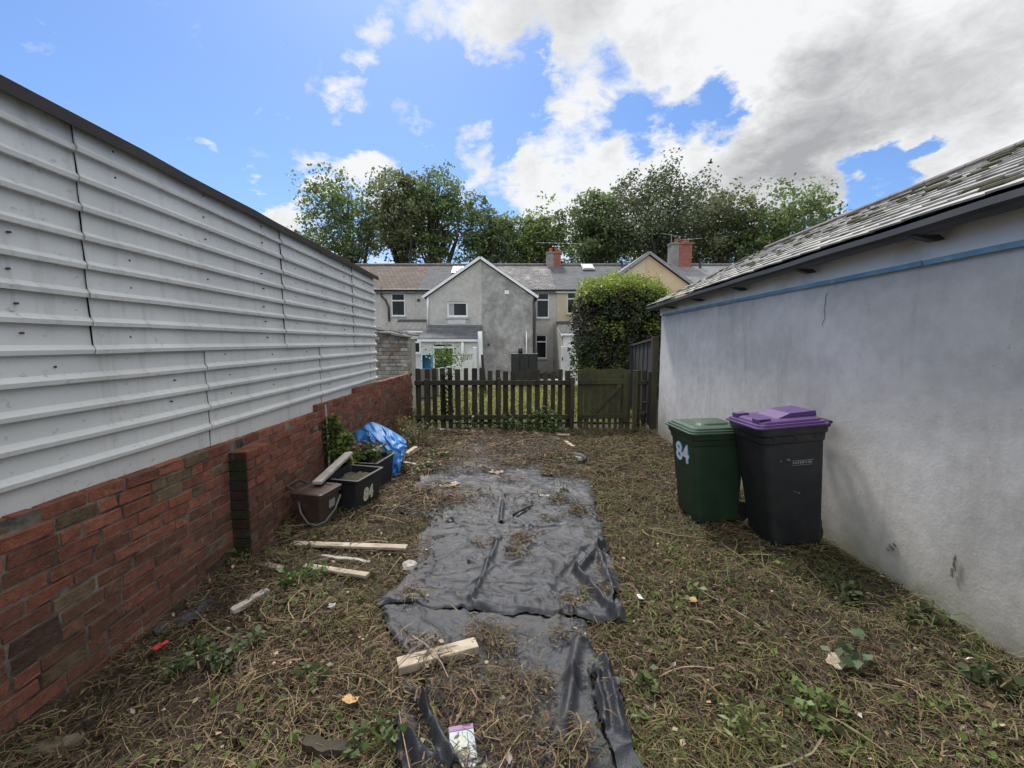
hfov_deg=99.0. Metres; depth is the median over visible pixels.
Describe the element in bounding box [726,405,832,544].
wheelie bin
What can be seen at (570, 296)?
window
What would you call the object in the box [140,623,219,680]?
weed
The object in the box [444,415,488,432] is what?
bramble
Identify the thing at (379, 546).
plank
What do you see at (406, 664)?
plank
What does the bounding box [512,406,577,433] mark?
bramble
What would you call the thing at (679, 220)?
tree
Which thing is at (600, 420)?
lawn
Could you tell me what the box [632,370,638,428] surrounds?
gate post
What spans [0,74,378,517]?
metal shed
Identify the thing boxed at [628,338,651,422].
black fence panel
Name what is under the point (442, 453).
weed
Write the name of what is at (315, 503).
food caddy
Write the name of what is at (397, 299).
window
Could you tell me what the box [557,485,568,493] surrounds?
weed
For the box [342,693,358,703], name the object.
dead leaf
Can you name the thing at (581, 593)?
weed
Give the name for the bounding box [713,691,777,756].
weed
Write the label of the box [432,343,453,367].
window
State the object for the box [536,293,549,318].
window
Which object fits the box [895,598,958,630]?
weed
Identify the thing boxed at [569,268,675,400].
clipped hedge
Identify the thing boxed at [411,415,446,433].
bramble
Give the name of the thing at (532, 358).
door
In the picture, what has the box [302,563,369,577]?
plank
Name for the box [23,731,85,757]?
plank
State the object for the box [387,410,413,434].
tall weed
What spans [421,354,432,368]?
plastic crate
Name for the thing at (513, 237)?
tree
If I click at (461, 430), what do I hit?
plank
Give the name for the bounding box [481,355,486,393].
leaning post
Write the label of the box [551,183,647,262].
tree
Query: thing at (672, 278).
gabled wing
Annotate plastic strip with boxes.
[153,598,212,637]
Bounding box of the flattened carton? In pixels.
[448,723,478,767]
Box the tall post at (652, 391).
[647,336,658,428]
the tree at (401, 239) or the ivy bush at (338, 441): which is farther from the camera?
the tree at (401, 239)
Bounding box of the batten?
[312,452,352,484]
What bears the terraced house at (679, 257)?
on the ground at (832, 631)
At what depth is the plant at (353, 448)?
5.48 m
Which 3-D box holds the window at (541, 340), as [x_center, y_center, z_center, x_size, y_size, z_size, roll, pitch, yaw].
[1.870,-2.345,27.934,0.832,1.598,0.180,0,6,0]
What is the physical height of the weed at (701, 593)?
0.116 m
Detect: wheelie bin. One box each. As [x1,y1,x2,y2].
[665,418,747,521]
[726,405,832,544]
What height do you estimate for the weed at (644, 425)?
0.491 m
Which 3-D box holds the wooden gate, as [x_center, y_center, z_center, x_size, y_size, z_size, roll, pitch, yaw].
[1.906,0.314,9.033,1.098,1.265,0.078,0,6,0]
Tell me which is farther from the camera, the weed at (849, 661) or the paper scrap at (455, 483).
the paper scrap at (455, 483)
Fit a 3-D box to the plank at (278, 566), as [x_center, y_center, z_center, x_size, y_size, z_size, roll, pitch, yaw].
[-1.833,1.380,3.318,0.279,0.021,0.055,2,6,18]
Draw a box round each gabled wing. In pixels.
[422,256,538,379]
[615,251,692,297]
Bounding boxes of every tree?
[285,162,404,263]
[287,225,330,248]
[351,165,446,262]
[392,159,483,262]
[446,195,523,262]
[453,221,566,262]
[502,191,573,262]
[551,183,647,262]
[551,229,641,262]
[585,147,739,262]
[612,203,794,262]
[683,177,775,262]
[725,172,850,256]
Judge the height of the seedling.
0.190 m
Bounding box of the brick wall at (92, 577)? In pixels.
[0,373,412,748]
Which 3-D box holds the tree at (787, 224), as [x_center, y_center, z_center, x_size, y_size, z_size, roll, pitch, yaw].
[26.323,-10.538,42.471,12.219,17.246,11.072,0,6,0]
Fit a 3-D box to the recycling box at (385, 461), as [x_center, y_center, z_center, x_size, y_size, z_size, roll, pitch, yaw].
[-1.752,1.080,5.421,0.436,0.360,0.556,2,6,8]
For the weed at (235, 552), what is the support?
on the ground at (832, 631)
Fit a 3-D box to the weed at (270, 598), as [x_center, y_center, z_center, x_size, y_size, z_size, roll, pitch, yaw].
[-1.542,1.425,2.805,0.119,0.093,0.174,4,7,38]
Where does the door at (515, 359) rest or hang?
in the storage bin at (523, 362)
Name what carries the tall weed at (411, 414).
on the ground at (832, 631)
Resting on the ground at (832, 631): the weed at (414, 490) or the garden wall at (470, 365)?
the garden wall at (470, 365)
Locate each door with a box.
[511,355,519,388]
[520,355,528,388]
[529,355,536,387]
[561,346,571,375]
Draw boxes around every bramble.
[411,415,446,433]
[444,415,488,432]
[484,413,528,433]
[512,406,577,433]
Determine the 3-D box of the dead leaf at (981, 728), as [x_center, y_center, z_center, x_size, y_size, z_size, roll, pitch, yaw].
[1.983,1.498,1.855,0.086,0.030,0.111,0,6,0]
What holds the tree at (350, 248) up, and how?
on the ground at (832, 631)
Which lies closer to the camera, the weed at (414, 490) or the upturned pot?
the weed at (414, 490)
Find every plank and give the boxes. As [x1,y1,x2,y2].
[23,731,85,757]
[230,588,269,613]
[253,561,284,569]
[289,541,407,549]
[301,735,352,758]
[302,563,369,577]
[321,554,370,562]
[396,637,478,674]
[406,446,417,455]
[431,428,482,432]
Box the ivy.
[436,372,453,421]
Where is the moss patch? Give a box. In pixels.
[539,452,584,462]
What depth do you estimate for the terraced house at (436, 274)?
28.81 m
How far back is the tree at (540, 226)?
43.49 m
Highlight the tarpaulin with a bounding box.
[354,422,406,476]
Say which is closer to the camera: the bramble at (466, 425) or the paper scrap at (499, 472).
the paper scrap at (499, 472)
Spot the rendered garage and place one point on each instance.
(885, 334)
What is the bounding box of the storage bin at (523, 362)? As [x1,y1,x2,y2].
[511,353,537,388]
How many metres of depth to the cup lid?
3.29 m
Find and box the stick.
[512,505,532,515]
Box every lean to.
[391,319,425,367]
[417,325,482,379]
[553,321,577,379]
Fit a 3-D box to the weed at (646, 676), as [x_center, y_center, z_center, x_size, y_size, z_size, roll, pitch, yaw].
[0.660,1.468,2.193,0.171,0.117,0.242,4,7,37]
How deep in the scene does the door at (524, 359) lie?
16.49 m
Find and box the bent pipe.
[642,401,650,414]
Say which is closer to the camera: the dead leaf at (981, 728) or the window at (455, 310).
the dead leaf at (981, 728)
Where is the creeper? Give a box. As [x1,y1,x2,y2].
[567,325,584,389]
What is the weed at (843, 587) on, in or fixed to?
on the ground at (832, 631)
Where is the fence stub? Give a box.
[637,370,647,427]
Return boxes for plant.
[332,435,391,462]
[357,435,390,459]
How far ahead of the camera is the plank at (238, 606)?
2.82 m
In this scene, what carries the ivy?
attached to the picket fence
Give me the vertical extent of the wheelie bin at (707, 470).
0.974 m
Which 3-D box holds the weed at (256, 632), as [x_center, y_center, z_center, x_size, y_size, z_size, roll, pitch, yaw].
[-1.504,1.447,2.413,0.190,0.111,0.321,3,6,31]
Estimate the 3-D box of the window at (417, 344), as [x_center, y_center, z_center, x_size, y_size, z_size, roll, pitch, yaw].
[-4.986,-1.947,22.567,0.695,0.950,0.180,0,6,0]
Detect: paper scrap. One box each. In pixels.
[439,481,459,486]
[489,469,502,473]
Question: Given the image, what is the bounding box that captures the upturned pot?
[518,347,522,353]
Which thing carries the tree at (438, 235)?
on the ground at (832, 631)
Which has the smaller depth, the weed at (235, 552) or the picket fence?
the weed at (235, 552)
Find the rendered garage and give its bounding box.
[646,140,1023,658]
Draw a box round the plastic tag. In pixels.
[152,640,169,650]
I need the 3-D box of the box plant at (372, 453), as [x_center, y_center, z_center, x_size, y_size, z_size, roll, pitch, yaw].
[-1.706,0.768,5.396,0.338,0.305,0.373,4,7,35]
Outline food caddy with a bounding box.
[286,479,341,527]
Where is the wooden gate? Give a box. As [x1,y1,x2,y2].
[577,369,630,428]
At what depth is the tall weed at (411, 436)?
7.59 m
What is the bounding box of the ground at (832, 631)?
[0,373,1023,767]
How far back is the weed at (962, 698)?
1.98 m
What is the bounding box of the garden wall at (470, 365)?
[438,347,476,393]
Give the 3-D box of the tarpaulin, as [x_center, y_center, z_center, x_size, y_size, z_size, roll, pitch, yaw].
[-1.808,0.868,6.072,0.674,0.614,1.150,-3,6,-28]
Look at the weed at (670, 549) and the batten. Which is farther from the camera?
the batten
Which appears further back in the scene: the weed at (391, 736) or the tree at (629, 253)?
the tree at (629, 253)
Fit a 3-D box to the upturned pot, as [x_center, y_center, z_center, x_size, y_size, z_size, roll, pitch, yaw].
[0.321,-1.285,16.754,0.180,0.240,0.180,0,6,0]
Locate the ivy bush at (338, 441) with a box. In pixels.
[322,405,357,469]
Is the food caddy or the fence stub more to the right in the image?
the fence stub
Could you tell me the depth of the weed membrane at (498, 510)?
4.54 m
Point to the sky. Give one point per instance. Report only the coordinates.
(878, 99)
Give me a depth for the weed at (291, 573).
3.13 m
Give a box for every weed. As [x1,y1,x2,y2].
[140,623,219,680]
[205,624,266,675]
[223,547,249,564]
[255,595,281,615]
[274,560,327,590]
[290,660,332,693]
[312,597,335,615]
[338,708,406,761]
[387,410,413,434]
[399,421,438,444]
[403,455,445,474]
[408,405,415,419]
[411,488,439,497]
[423,448,449,457]
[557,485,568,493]
[567,588,593,602]
[620,657,658,696]
[625,697,673,737]
[631,409,648,428]
[658,542,685,563]
[670,581,707,603]
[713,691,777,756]
[772,675,851,748]
[820,573,869,601]
[820,628,881,676]
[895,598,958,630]
[917,679,1017,750]
[955,661,1023,706]
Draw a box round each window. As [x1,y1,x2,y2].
[390,293,405,316]
[410,337,420,355]
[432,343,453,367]
[446,302,468,318]
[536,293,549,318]
[536,335,547,359]
[566,293,575,314]
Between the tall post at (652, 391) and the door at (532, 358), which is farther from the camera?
the door at (532, 358)
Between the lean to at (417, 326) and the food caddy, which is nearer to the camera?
the food caddy
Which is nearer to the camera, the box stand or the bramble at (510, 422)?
the bramble at (510, 422)
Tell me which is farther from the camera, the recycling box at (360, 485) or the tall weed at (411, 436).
the tall weed at (411, 436)
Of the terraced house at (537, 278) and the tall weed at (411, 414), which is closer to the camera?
the tall weed at (411, 414)
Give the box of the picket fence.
[414,367,574,429]
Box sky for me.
[0,0,1023,263]
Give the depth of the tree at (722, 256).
41.58 m
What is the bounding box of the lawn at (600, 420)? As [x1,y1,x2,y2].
[411,386,640,422]
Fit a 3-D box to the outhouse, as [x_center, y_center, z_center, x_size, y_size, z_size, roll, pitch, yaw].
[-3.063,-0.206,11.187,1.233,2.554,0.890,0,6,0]
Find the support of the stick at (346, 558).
on the ground at (832, 631)
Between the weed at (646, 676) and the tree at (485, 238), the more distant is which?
the tree at (485, 238)
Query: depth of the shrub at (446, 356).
14.40 m
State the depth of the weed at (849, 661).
2.32 m
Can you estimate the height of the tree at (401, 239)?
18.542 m
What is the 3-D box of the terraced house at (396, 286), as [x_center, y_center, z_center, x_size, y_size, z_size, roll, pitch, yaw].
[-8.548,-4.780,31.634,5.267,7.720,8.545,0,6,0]
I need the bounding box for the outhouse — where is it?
[375,326,418,414]
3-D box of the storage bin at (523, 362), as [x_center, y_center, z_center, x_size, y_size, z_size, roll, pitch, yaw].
[0.466,-0.434,16.942,1.042,1.489,0.870,0,6,0]
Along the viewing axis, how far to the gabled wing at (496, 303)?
21.74 m
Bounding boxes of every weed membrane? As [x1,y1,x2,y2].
[376,514,625,622]
[378,599,616,767]
[386,435,600,521]
[394,677,463,767]
[430,482,600,525]
[587,651,644,767]
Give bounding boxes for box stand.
[419,368,438,397]
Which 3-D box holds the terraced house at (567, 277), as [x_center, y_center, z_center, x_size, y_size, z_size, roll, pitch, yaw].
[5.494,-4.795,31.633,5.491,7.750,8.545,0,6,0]
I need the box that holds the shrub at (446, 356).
[420,342,468,386]
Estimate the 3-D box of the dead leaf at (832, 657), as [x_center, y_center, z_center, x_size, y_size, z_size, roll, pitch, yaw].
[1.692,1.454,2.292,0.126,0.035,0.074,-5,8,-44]
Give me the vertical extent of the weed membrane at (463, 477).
0.123 m
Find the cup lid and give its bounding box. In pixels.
[402,560,417,570]
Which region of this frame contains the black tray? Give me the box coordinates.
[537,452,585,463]
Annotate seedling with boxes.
[345,449,365,463]
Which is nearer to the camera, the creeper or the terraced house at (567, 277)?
the creeper
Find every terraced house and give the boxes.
[356,263,428,334]
[416,263,467,326]
[492,248,561,372]
[551,262,626,320]
[627,239,732,282]
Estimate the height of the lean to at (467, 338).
2.969 m
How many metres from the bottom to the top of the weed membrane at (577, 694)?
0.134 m
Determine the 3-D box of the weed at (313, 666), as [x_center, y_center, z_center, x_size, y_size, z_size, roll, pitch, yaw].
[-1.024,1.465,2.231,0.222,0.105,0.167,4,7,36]
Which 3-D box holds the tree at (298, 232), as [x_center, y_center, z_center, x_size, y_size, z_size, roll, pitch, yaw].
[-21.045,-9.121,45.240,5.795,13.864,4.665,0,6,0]
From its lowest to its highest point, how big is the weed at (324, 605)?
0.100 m
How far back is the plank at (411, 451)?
6.79 m
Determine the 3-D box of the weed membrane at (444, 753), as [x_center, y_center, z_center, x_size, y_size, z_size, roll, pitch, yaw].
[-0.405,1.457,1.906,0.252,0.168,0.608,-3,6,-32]
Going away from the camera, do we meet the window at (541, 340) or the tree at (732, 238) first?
the window at (541, 340)
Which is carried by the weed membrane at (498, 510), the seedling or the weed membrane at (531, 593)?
the weed membrane at (531, 593)
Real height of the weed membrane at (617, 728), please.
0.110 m
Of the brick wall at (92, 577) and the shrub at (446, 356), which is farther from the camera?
the shrub at (446, 356)
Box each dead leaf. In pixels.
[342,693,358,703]
[688,597,696,601]
[825,651,842,669]
[962,725,998,746]
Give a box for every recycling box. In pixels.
[325,464,382,512]
[344,452,394,486]
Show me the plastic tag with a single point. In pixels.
(158, 645)
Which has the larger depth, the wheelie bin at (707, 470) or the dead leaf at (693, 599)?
the wheelie bin at (707, 470)
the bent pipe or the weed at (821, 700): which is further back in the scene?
the bent pipe

